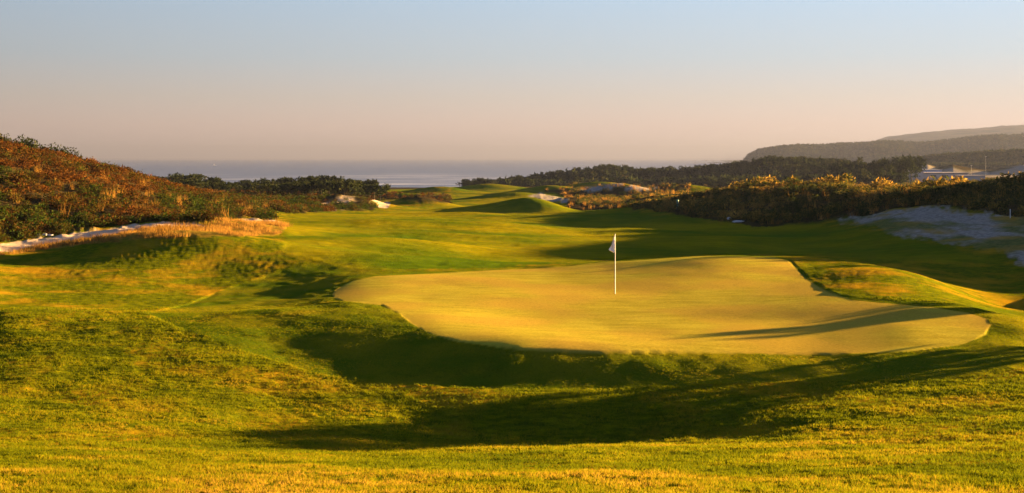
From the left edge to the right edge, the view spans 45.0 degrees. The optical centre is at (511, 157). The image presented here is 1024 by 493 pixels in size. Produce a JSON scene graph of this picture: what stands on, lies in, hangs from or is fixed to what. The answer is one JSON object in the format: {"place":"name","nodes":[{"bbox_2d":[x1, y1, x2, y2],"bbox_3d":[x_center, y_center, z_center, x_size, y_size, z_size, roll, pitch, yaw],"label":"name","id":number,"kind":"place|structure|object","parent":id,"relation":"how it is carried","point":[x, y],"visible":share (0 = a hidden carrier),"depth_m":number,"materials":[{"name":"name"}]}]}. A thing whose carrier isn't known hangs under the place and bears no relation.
{"place":"outdoors","nodes":[
{"label":"outdoors","id":0,"kind":"place"},
{"bbox_2d":[95,159,742,187],"bbox_3d":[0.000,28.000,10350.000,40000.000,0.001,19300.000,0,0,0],"label":"sea","id":1,"kind":"structure","parent":0,"point":[419,173],"depth_m":3464.29,"materials":[{"name":"liquid"}]},
{"bbox_2d":[0,125,1023,492],"bbox_3d":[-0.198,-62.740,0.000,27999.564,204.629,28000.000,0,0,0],"label":"ground","id":2,"kind":"structure","parent":0,"point":[530,271],"depth_m":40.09,"materials":[{"name":"green plant"}]},
{"bbox_2d":[0,134,13,140],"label":"windswept shrub","id":3,"kind":"object","parent":2,"relation":"on","point":[4,139],"visible":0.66,"depth_m":123.28,"materials":[{"name":"green plant"}]},
{"bbox_2d":[0,231,14,241],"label":"heath bush","id":4,"kind":"object","parent":2,"relation":"on","point":[7,237],"visible":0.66,"depth_m":75.12,"materials":[{"name":"green plant"}]},
{"bbox_2d":[1,215,18,224],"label":"heath bush","id":5,"kind":"object","parent":2,"relation":"on","point":[10,218],"visible":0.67,"depth_m":80.94,"materials":[{"name":"green plant"}]},
{"bbox_2d":[7,207,23,215],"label":"heath bush","id":6,"kind":"object","parent":2,"relation":"on","point":[13,210],"visible":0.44,"depth_m":84.36,"materials":[{"name":"green plant"}]},
{"bbox_2d":[4,222,28,232],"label":"heath bush","id":7,"kind":"object","parent":2,"relation":"on","point":[16,227],"visible":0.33,"depth_m":78.41,"materials":[{"name":"green plant"}]},
{"bbox_2d":[7,224,32,238],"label":"heath bush","id":8,"kind":"object","parent":2,"relation":"on","point":[26,232],"visible":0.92,"depth_m":77.15,"materials":[{"name":"green plant"}]},
{"bbox_2d":[13,133,31,143],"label":"windswept shrub","id":9,"kind":"object","parent":2,"relation":"on","point":[18,137],"visible":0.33,"depth_m":125.08,"materials":[{"name":"green plant"}]},
{"bbox_2d":[18,212,32,223],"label":"heath bush","id":10,"kind":"object","parent":2,"relation":"on","point":[23,219],"visible":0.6,"depth_m":82.63,"materials":[{"name":"green plant"}]},
{"bbox_2d":[14,226,36,236],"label":"heath bush","id":11,"kind":"object","parent":2,"relation":"on","point":[25,230],"visible":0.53,"depth_m":77.81,"materials":[{"name":"green plant"}]},
{"bbox_2d":[20,137,38,148],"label":"windswept shrub","id":12,"kind":"object","parent":2,"relation":"on","point":[32,145],"visible":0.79,"depth_m":123.22,"materials":[{"name":"green plant"}]},
{"bbox_2d":[23,207,47,215],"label":"heath bush","id":13,"kind":"object","parent":2,"relation":"on","point":[35,210],"visible":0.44,"depth_m":84.16,"materials":[{"name":"green plant"}]},
{"bbox_2d":[27,227,48,234],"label":"heath bush","id":14,"kind":"object","parent":2,"relation":"on","point":[34,230],"visible":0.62,"depth_m":78.43,"materials":[{"name":"green plant"}]},
{"bbox_2d":[29,220,51,233],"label":"heath bush","id":15,"kind":"object","parent":2,"relation":"on","point":[37,224],"visible":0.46,"depth_m":79.71,"materials":[{"name":"green plant"}]},
{"bbox_2d":[34,216,53,226],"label":"heath bush","id":16,"kind":"object","parent":2,"relation":"on","point":[48,219],"visible":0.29,"depth_m":81.85,"materials":[{"name":"green plant"}]},
{"bbox_2d":[39,142,57,151],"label":"windswept shrub","id":17,"kind":"object","parent":2,"relation":"on","point":[51,146],"visible":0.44,"depth_m":125.69,"materials":[{"name":"green plant"}]},
{"bbox_2d":[48,222,65,232],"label":"heath bush","id":18,"kind":"object","parent":2,"relation":"on","point":[57,227],"visible":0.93,"depth_m":79.60,"materials":[{"name":"green plant"}]},
{"bbox_2d":[52,213,68,220],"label":"heath bush","id":19,"kind":"object","parent":2,"relation":"on","point":[58,215],"visible":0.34,"depth_m":84.82,"materials":[{"name":"green plant"}]},
{"bbox_2d":[49,222,74,234],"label":"heath bush","id":20,"kind":"object","parent":2,"relation":"on","point":[63,226],"visible":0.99,"depth_m":79.36,"materials":[{"name":"green plant"}]},
{"bbox_2d":[59,145,76,155],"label":"windswept shrub","id":21,"kind":"object","parent":2,"relation":"on","point":[69,150],"visible":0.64,"depth_m":126.15,"materials":[{"name":"green plant"}]},
{"bbox_2d":[74,213,91,219],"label":"heath bush","id":22,"kind":"object","parent":2,"relation":"on","point":[81,216],"visible":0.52,"depth_m":85.34,"materials":[{"name":"green plant"}]},
{"bbox_2d":[73,217,94,225],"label":"heath bush","id":23,"kind":"object","parent":2,"relation":"on","point":[82,221],"visible":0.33,"depth_m":84.29,"materials":[{"name":"green plant"}]},
{"bbox_2d":[83,215,106,226],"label":"heath bush","id":24,"kind":"object","parent":2,"relation":"on","point":[100,220],"visible":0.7,"depth_m":82.35,"materials":[{"name":"green plant"}]},
{"bbox_2d":[97,214,119,223],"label":"heath bush","id":25,"kind":"object","parent":2,"relation":"on","point":[103,218],"visible":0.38,"depth_m":84.67,"materials":[{"name":"green plant"}]},
{"bbox_2d":[102,219,118,226],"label":"heath bush","id":26,"kind":"object","parent":2,"relation":"on","point":[108,222],"visible":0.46,"depth_m":83.65,"materials":[{"name":"green plant"}]},
{"bbox_2d":[108,212,126,219],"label":"heath bush","id":27,"kind":"object","parent":2,"relation":"on","point":[118,214],"visible":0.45,"depth_m":87.66,"materials":[{"name":"green plant"}]},
{"bbox_2d":[116,218,129,225],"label":"heath bush","id":28,"kind":"object","parent":2,"relation":"on","point":[120,223],"visible":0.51,"depth_m":83.95,"materials":[{"name":"green plant"}]},
{"bbox_2d":[0,215,293,254],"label":"dry dune grass","id":29,"kind":"object","parent":2,"relation":"on","point":[152,230],"visible":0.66,"depth_m":73.91,"materials":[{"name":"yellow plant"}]},
{"bbox_2d":[143,209,160,221],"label":"heath bush","id":30,"kind":"object","parent":2,"relation":"on","point":[151,212],"visible":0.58,"depth_m":86.90,"materials":[{"name":"green plant"}]},
{"bbox_2d":[146,213,164,221],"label":"heath bush","id":31,"kind":"object","parent":2,"relation":"on","point":[155,216],"visible":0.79,"depth_m":86.14,"materials":[{"name":"green plant"}]},
{"bbox_2d":[178,178,195,185],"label":"pine tree","id":32,"kind":"object","parent":2,"relation":"on","point":[186,181],"visible":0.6,"depth_m":236.22,"materials":[{"name":"green plant"}]},
{"bbox_2d":[174,174,201,180],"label":"pine tree","id":33,"kind":"object","parent":2,"relation":"on","point":[175,176],"visible":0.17,"depth_m":318.03,"materials":[{"name":"green plant"}]},
{"bbox_2d":[179,174,198,180],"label":"pine tree","id":34,"kind":"object","parent":2,"relation":"on","point":[192,177],"visible":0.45,"depth_m":302.74,"materials":[{"name":"green plant"}]},
{"bbox_2d":[191,182,203,188],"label":"pine tree","id":35,"kind":"object","parent":2,"relation":"on","point":[197,184],"visible":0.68,"depth_m":235.79,"materials":[{"name":"green plant"}]},
{"bbox_2d":[199,181,209,187],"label":"pine tree","id":36,"kind":"object","parent":2,"relation":"on","point":[206,184],"visible":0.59,"depth_m":243.18,"materials":[{"name":"green plant"}]},
{"bbox_2d":[201,211,218,219],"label":"heath bush","id":37,"kind":"object","parent":2,"relation":"on","point":[210,217],"visible":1,"depth_m":85.58,"materials":[{"name":"green plant"}]},
{"bbox_2d":[200,180,219,183],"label":"pine tree","id":38,"kind":"object","parent":2,"relation":"on","point":[209,182],"visible":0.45,"depth_m":275.84,"materials":[{"name":"green plant"}]},
{"bbox_2d":[199,208,221,220],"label":"heath bush","id":39,"kind":"object","parent":2,"relation":"on","point":[213,213],"visible":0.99,"depth_m":85.48,"materials":[{"name":"green plant"}]},
{"bbox_2d":[211,184,220,190],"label":"pine tree","id":40,"kind":"object","parent":2,"relation":"on","point":[214,186],"visible":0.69,"depth_m":242.76,"materials":[{"name":"green plant"}]},
{"bbox_2d":[218,181,231,189],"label":"pine tree","id":41,"kind":"object","parent":2,"relation":"on","point":[225,184],"visible":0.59,"depth_m":241.43,"materials":[{"name":"green plant"}]},
{"bbox_2d":[219,185,231,191],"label":"pine tree","id":42,"kind":"object","parent":2,"relation":"on","point":[224,187],"visible":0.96,"depth_m":237.37,"materials":[{"name":"green plant"}]},
{"bbox_2d":[0,139,451,240],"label":"heath scrub","id":43,"kind":"object","parent":2,"relation":"on","point":[198,200],"visible":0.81,"depth_m":107.86,"materials":[{"name":"green plant"}]},
{"bbox_2d":[235,185,245,191],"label":"pine tree","id":44,"kind":"object","parent":2,"relation":"on","point":[240,187],"visible":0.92,"depth_m":254.63,"materials":[{"name":"green plant"}]},
{"bbox_2d":[240,182,257,187],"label":"pine tree","id":45,"kind":"object","parent":2,"relation":"on","point":[255,184],"visible":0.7,"depth_m":273.44,"materials":[{"name":"green plant"}]},
{"bbox_2d":[245,186,256,192],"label":"pine tree","id":46,"kind":"object","parent":2,"relation":"on","point":[250,188],"visible":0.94,"depth_m":265.44,"materials":[{"name":"green plant"}]},
{"bbox_2d":[258,184,271,191],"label":"pine tree","id":47,"kind":"object","parent":2,"relation":"on","point":[261,187],"visible":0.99,"depth_m":244.57,"materials":[{"name":"green plant"}]},
{"bbox_2d":[264,181,280,185],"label":"pine tree","id":48,"kind":"object","parent":2,"relation":"on","point":[265,182],"visible":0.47,"depth_m":277.28,"materials":[{"name":"green plant"}]},
{"bbox_2d":[271,184,290,193],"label":"pine tree","id":49,"kind":"object","parent":2,"relation":"on","point":[275,188],"visible":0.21,"depth_m":252.20,"materials":[{"name":"green plant"}]},
{"bbox_2d":[277,181,298,193],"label":"pine tree","id":50,"kind":"object","parent":2,"relation":"on","point":[280,191],"visible":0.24,"depth_m":242.94,"materials":[{"name":"green plant"}]},
{"bbox_2d":[279,177,301,183],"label":"pine tree","id":51,"kind":"object","parent":2,"relation":"on","point":[288,179],"visible":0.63,"depth_m":301.35,"materials":[{"name":"green plant"}]},
{"bbox_2d":[279,182,305,193],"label":"pine tree","id":52,"kind":"object","parent":2,"relation":"on","point":[293,186],"visible":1,"depth_m":236.69,"materials":[{"name":"green plant"}]},
{"bbox_2d":[299,175,318,180],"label":"pine tree","id":53,"kind":"object","parent":2,"relation":"on","point":[310,178],"visible":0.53,"depth_m":303.64,"materials":[{"name":"green plant"}]},
{"bbox_2d":[300,182,324,193],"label":"pine tree","id":54,"kind":"object","parent":2,"relation":"on","point":[307,188],"visible":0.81,"depth_m":241.82,"materials":[{"name":"green plant"}]},
{"bbox_2d":[297,182,330,194],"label":"pine tree","id":55,"kind":"object","parent":2,"relation":"on","point":[321,191],"visible":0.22,"depth_m":246.32,"materials":[{"name":"green plant"}]},
{"bbox_2d":[300,179,329,190],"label":"pine tree","id":56,"kind":"object","parent":2,"relation":"on","point":[318,181],"visible":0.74,"depth_m":241.89,"materials":[{"name":"green plant"}]},
{"bbox_2d":[310,180,342,193],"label":"pine tree","id":57,"kind":"object","parent":2,"relation":"on","point":[327,185],"visible":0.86,"depth_m":239.89,"materials":[{"name":"green plant"}]},
{"bbox_2d":[321,176,344,182],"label":"pine tree","id":58,"kind":"object","parent":2,"relation":"on","point":[337,179],"visible":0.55,"depth_m":311.22,"materials":[{"name":"green plant"}]},
{"bbox_2d":[333,181,358,195],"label":"pine tree","id":59,"kind":"object","parent":2,"relation":"on","point":[341,186],"visible":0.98,"depth_m":237.16,"materials":[{"name":"green plant"}]},
{"bbox_2d":[334,178,365,194],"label":"pine tree","id":60,"kind":"object","parent":2,"relation":"on","point":[359,186],"visible":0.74,"depth_m":239.28,"materials":[{"name":"green plant"}]},
{"bbox_2d":[367,179,378,185],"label":"pine tree","id":61,"kind":"object","parent":2,"relation":"on","point":[373,181],"visible":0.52,"depth_m":320.21,"materials":[{"name":"green plant"}]},
{"bbox_2d":[358,183,390,196],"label":"pine tree","id":62,"kind":"object","parent":2,"relation":"on","point":[365,187],"visible":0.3,"depth_m":260.68,"materials":[{"name":"green plant"}]},
{"bbox_2d":[366,183,388,199],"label":"pine tree","id":63,"kind":"object","parent":2,"relation":"on","point":[377,188],"visible":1,"depth_m":246.79,"materials":[{"name":"green plant"}]},
{"bbox_2d":[473,177,486,183],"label":"pine tree","id":64,"kind":"object","parent":2,"relation":"on","point":[478,179],"visible":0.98,"depth_m":513.02,"materials":[{"name":"green plant"}]},
{"bbox_2d":[10,143,1023,231],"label":"marram grass","id":65,"kind":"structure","parent":2,"relation":"on","point":[742,208],"depth_m":123.08,"materials":[{"name":"green plant"}]},
{"bbox_2d":[609,234,615,293],"bbox_3d":[3.717,3.990,45.599,0.299,2.346,0.122,0,0,0],"label":"flagstick","id":66,"kind":"object","parent":2,"relation":"on","point":[612,248],"visible":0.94,"depth_m":45.59,"materials":[{"name":"white paint"}]},
{"bbox_2d":[461,133,1023,187],"bbox_3d":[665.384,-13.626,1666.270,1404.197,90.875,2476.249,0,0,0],"label":"woodland","id":67,"kind":"object","parent":2,"relation":"on","point":[966,157],"visible":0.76,"depth_m":638.69,"materials":[{"name":"green plant"}]},
{"bbox_2d":[749,175,767,183],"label":"gorse bush","id":68,"kind":"object","parent":2,"relation":"on","point":[756,178],"visible":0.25,"depth_m":160.34,"materials":[{"name":"yellow plant"}]},
{"bbox_2d":[759,175,778,185],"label":"gorse bush","id":69,"kind":"object","parent":2,"relation":"on","point":[766,179],"visible":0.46,"depth_m":156.93,"materials":[{"name":"yellow plant"}]},
{"bbox_2d":[780,175,800,185],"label":"gorse bush","id":70,"kind":"object","parent":2,"relation":"on","point":[789,178],"visible":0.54,"depth_m":155.46,"materials":[{"name":"yellow plant"}]},
{"bbox_2d":[562,164,1023,225],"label":"dune scrub","id":71,"kind":"object","parent":2,"relation":"on","point":[963,194],"visible":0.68,"depth_m":129.01,"materials":[{"name":"green plant"}]},
{"bbox_2d":[801,180,819,186],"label":"gorse bush","id":72,"kind":"object","parent":2,"relation":"on","point":[809,182],"visible":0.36,"depth_m":145.66,"materials":[{"name":"green plant"}]},
{"bbox_2d":[810,177,825,182],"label":"gorse bush","id":73,"kind":"object","parent":2,"relation":"on","point":[815,181],"visible":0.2,"depth_m":152.07,"materials":[{"name":"yellow plant"}]},
{"bbox_2d":[821,174,843,183],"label":"gorse bush","id":74,"kind":"object","parent":2,"relation":"on","point":[829,177],"visible":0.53,"depth_m":146.99,"materials":[{"name":"yellow plant"}]},
{"bbox_2d":[828,163,843,174],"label":"pine tree","id":75,"kind":"object","parent":2,"relation":"on","point":[833,169],"visible":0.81,"depth_m":498.19,"materials":[{"name":"green plant"}]},
{"bbox_2d":[835,160,852,169],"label":"pine tree","id":76,"kind":"object","parent":2,"relation":"on","point":[845,162],"visible":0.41,"depth_m":502.95,"materials":[{"name":"green plant"}]},
{"bbox_2d":[838,167,853,177],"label":"pine tree","id":77,"kind":"object","parent":2,"relation":"on","point":[845,170],"visible":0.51,"depth_m":453.16,"materials":[{"name":"green plant"}]},
{"bbox_2d":[836,173,856,185],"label":"gorse bush","id":78,"kind":"object","parent":2,"relation":"on","point":[847,176],"visible":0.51,"depth_m":148.53,"materials":[{"name":"yellow plant"}]},
{"bbox_2d":[843,163,864,173],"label":"pine tree","id":79,"kind":"object","parent":2,"relation":"on","point":[851,168],"visible":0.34,"depth_m":501.49,"materials":[{"name":"green plant"}]},
{"bbox_2d":[847,156,866,174],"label":"pine tree","id":80,"kind":"object","parent":2,"relation":"on","point":[860,159],"visible":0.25,"depth_m":512.04,"materials":[{"name":"green plant"}]},
{"bbox_2d":[851,168,868,181],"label":"pine tree","id":81,"kind":"object","parent":2,"relation":"on","point":[859,169],"visible":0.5,"depth_m":449.60,"materials":[{"name":"green plant"}]},
{"bbox_2d":[850,164,871,174],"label":"pine tree","id":82,"kind":"object","parent":2,"relation":"on","point":[859,166],"visible":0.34,"depth_m":479.27,"materials":[{"name":"green plant"}]},
{"bbox_2d":[864,159,884,173],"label":"pine tree","id":83,"kind":"object","parent":2,"relation":"on","point":[871,165],"visible":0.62,"depth_m":469.54,"materials":[{"name":"green plant"}]},
{"bbox_2d":[868,171,880,177],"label":"pine tree","id":84,"kind":"object","parent":2,"relation":"on","point":[876,173],"visible":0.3,"depth_m":447.91,"materials":[{"name":"green plant"}]},
{"bbox_2d":[868,166,888,178],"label":"pine tree","id":85,"kind":"object","parent":2,"relation":"on","point":[881,169],"visible":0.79,"depth_m":448.12,"materials":[{"name":"green plant"}]},
{"bbox_2d":[868,177,892,188],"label":"gorse bush","id":86,"kind":"object","parent":2,"relation":"on","point":[875,183],"visible":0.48,"depth_m":138.80,"materials":[{"name":"yellow plant"}]},
{"bbox_2d":[866,161,896,174],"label":"pine tree","id":87,"kind":"object","parent":2,"relation":"on","point":[886,165],"visible":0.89,"depth_m":469.36,"materials":[{"name":"green plant"}]},
{"bbox_2d":[872,157,894,172],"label":"pine tree","id":88,"kind":"object","parent":2,"relation":"on","point":[882,160],"visible":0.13,"depth_m":479.07,"materials":[{"name":"green plant"}]},
{"bbox_2d":[876,180,894,187],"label":"gorse bush","id":89,"kind":"object","parent":2,"relation":"on","point":[889,183],"visible":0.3,"depth_m":137.50,"materials":[{"name":"yellow plant"}]},
{"bbox_2d":[884,158,920,177],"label":"pine tree","id":90,"kind":"object","parent":2,"relation":"on","point":[906,166],"visible":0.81,"depth_m":477.30,"materials":[{"name":"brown plant"}]},
{"bbox_2d":[891,155,916,180],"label":"pine tree","id":91,"kind":"object","parent":2,"relation":"on","point":[894,160],"visible":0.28,"depth_m":485.70,"materials":[{"name":"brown plant"}]},
{"bbox_2d":[898,153,926,180],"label":"pine tree","id":92,"kind":"object","parent":2,"relation":"on","point":[920,161],"visible":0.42,"depth_m":488.31,"materials":[{"name":"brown plant"}]},
{"bbox_2d":[905,181,928,190],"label":"gorse bush","id":93,"kind":"object","parent":2,"relation":"on","point":[914,185],"visible":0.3,"depth_m":117.88,"materials":[{"name":"yellow plant"}]},
{"bbox_2d":[922,169,942,171],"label":"shed","id":94,"kind":"structure","parent":2,"relation":"on","point":[932,170],"depth_m":640.00,"materials":[{"name":"grey"}]},
{"bbox_2d":[923,175,947,186],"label":"gorse bush","id":95,"kind":"object","parent":2,"relation":"on","point":[932,182],"visible":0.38,"depth_m":123.79,"materials":[{"name":"yellow plant"}]},
{"bbox_2d":[907,170,967,181],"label":"warehouse","id":96,"kind":"structure","parent":2,"relation":"on","point":[926,175],"depth_m":520.00,"materials":[{"name":"grey"}]},
{"bbox_2d":[934,176,956,185],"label":"gorse bush","id":97,"kind":"object","parent":2,"relation":"on","point":[947,177],"visible":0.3,"depth_m":125.23,"materials":[{"name":"yellow plant"}]},
{"bbox_2d":[941,175,966,186],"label":"gorse bush","id":98,"kind":"object","parent":2,"relation":"on","point":[958,179],"visible":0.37,"depth_m":119.13,"materials":[{"name":"yellow plant"}]},
{"bbox_2d":[953,175,985,180],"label":"shed","id":99,"kind":"structure","parent":2,"relation":"on","point":[971,177],"depth_m":480.00,"materials":[{"name":"beige"}]},
{"bbox_2d":[976,178,998,184],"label":"gorse bush","id":100,"kind":"object","parent":2,"relation":"on","point":[984,181],"visible":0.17,"depth_m":116.21,"materials":[{"name":"green plant"}]},
{"bbox_2d":[995,171,1022,183],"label":"gorse bush","id":101,"kind":"object","parent":2,"relation":"on","point":[1008,178],"visible":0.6,"depth_m":118.43,"materials":[{"name":"green plant"}]},
{"bbox_2d":[1013,171,1023,182],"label":"gorse bush","id":102,"kind":"object","parent":2,"relation":"on","point":[1022,176],"visible":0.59,"depth_m":119.39,"materials":[{"name":"green plant"}]},
{"bbox_2d":[0,0,1023,158],"label":"sky","id":103,"kind":"structure","parent":0,"point":[102,79],"materials":[{"name":"blue"}]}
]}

